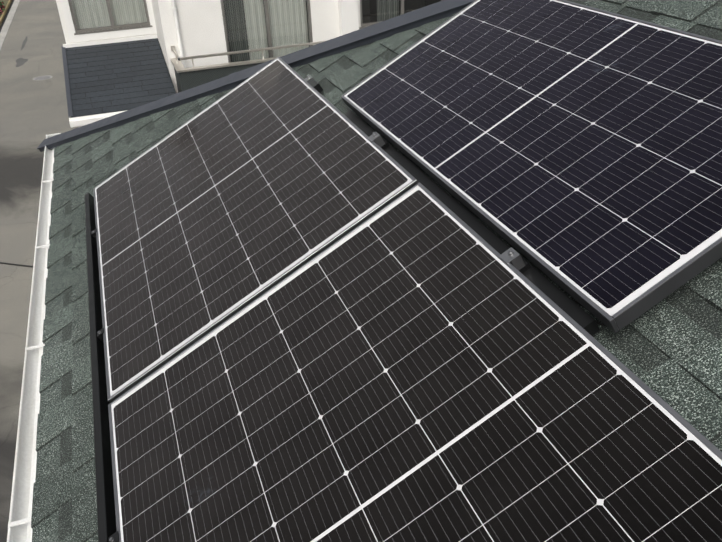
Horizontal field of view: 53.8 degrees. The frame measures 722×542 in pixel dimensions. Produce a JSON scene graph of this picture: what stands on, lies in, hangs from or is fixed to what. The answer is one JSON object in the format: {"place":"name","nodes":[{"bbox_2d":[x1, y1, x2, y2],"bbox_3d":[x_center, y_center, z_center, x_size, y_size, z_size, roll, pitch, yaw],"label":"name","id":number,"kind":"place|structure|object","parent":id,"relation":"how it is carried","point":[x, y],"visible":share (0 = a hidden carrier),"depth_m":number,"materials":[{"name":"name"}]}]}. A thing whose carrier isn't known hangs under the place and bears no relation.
{"place":"outdoors","nodes":[
{"label":"outdoors","id":0,"kind":"place"},
{"bbox_2d":[0,0,77,541],"bbox_3d":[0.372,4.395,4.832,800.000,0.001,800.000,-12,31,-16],"label":"asphalt ground","id":1,"kind":"structure","parent":0,"point":[33,113],"depth_m":17.54,"materials":[{"name":"grey asphalt"}]},
{"bbox_2d":[0,0,19,48],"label":"curb","id":2,"kind":"structure","parent":1,"relation":"on","point":[8,13],"depth_m":35.83,"materials":[{"name":"concrete"}]},
{"bbox_2d":[0,1,4,14],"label":"plants","id":3,"kind":"object","parent":2,"relation":"on","point":[1,7],"visible":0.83,"depth_m":36.98,"materials":[{"name":"green plant"}]},
{"bbox_2d":[0,262,32,266],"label":"cable on road","id":4,"kind":"object","parent":1,"relation":"on","point":[16,264],"visible":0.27,"depth_m":13.07,"materials":[{"name":"black rubber"}]},
{"bbox_2d":[16,36,27,66],"bbox_3d":[-13.749,-9.036,29.049,0.459,0.001,6.116,-12,31,-16],"label":"asphalt repair patch","id":5,"kind":"object","parent":1,"relation":"on","point":[20,61],"visible":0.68,"depth_m":27.44,"materials":[{"name":"grey asphalt"}]},
{"bbox_2d":[33,75,52,79],"bbox_3d":[-11.177,-6.781,24.961,0.660,0.006,0.660,-12,31,-16],"label":"manhole cover","id":6,"kind":"object","parent":1,"relation":"on","point":[45,77],"visible":0.98,"depth_m":24.97,"materials":[{"name":"metal"}]},
{"bbox_2d":[56,0,360,126],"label":"neighbour house walls","id":7,"kind":"structure","parent":0,"point":[187,28],"depth_m":12.31,"materials":[{"name":"white paint"}]},
{"bbox_2d":[61,34,175,127],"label":"awning roof","id":8,"kind":"structure","parent":7,"relation":"attached to","point":[104,79],"depth_m":12.13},
{"bbox_2d":[170,41,324,92],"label":"neighbour balcony","id":9,"kind":"structure","parent":7,"relation":"attached to","point":[189,78],"depth_m":11.60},
{"bbox_2d":[68,0,442,62],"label":"neighbour window frames","id":10,"kind":"structure","parent":7,"relation":"in","point":[112,27],"depth_m":12.89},
{"bbox_2d":[73,0,433,61],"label":"curtains","id":11,"kind":"object","parent":10,"relation":"in","point":[247,21],"visible":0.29,"depth_m":12.65,"materials":[{"name":"white fabric"}]},
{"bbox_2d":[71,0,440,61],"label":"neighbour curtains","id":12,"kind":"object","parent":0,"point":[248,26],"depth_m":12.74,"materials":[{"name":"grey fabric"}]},
{"bbox_2d":[570,298,605,326],"bbox_3d":[0.334,-0.120,1.913,0.074,0.048,1.001,-36,35,0],"label":"cable","id":13,"kind":"object","parent":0,"point":[597,322],"visible":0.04,"depth_m":1.53,"materials":[{"name":"black rubber"}]},
{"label":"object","id":14,"kind":"object","parent":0,"visible":0},
{"bbox_2d":[7,133,60,541],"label":"rain gutter","id":15,"kind":"object","parent":14,"relation":"attached to","point":[19,520],"visible":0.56,"depth_m":2.62,"materials":[{"name":"plastic"}]},
{"bbox_2d":[26,0,721,541],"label":"roof shingles","id":16,"kind":"object","parent":14,"relation":"on","point":[668,350],"visible":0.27,"depth_m":2.30,"materials":[{"name":"grey"}]},
{"bbox_2d":[84,192,116,541],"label":"black eave skirt","id":17,"kind":"object","parent":16,"relation":"on","point":[106,518],"visible":0.5,"depth_m":2.17,"materials":[{"name":"metal"}]},
{"bbox_2d":[37,0,474,151],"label":"roof edge trim","id":18,"kind":"structure","parent":16,"relation":"on","point":[395,25],"depth_m":3.57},
{"bbox_2d":[91,0,599,541],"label":"panel rails and clamps","id":19,"kind":"object","parent":16,"relation":"on","point":[559,298],"visible":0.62,"depth_m":1.87,"materials":[{"name":"silver metal"}]},
{"bbox_2d":[93,57,417,402],"bbox_3d":[-0.574,-0.329,2.839,1.134,0.036,1.722,-36,35,0],"label":"solar panel","id":20,"kind":"object","parent":19,"relation":"on","point":[242,195],"visible":0.98,"depth_m":2.56,"materials":[{"name":"glass"}]},
{"bbox_2d":[108,182,721,541],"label":"solar panel","id":21,"kind":"object","parent":19,"relation":"attached to","point":[419,362],"visible":1,"depth_m":1.55,"materials":[{"name":"glass"}]},
{"bbox_2d":[341,0,721,332],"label":"solar panel","id":22,"kind":"object","parent":19,"relation":"on","point":[573,150],"visible":1,"depth_m":1.90,"materials":[{"name":"glass"}]}
]}

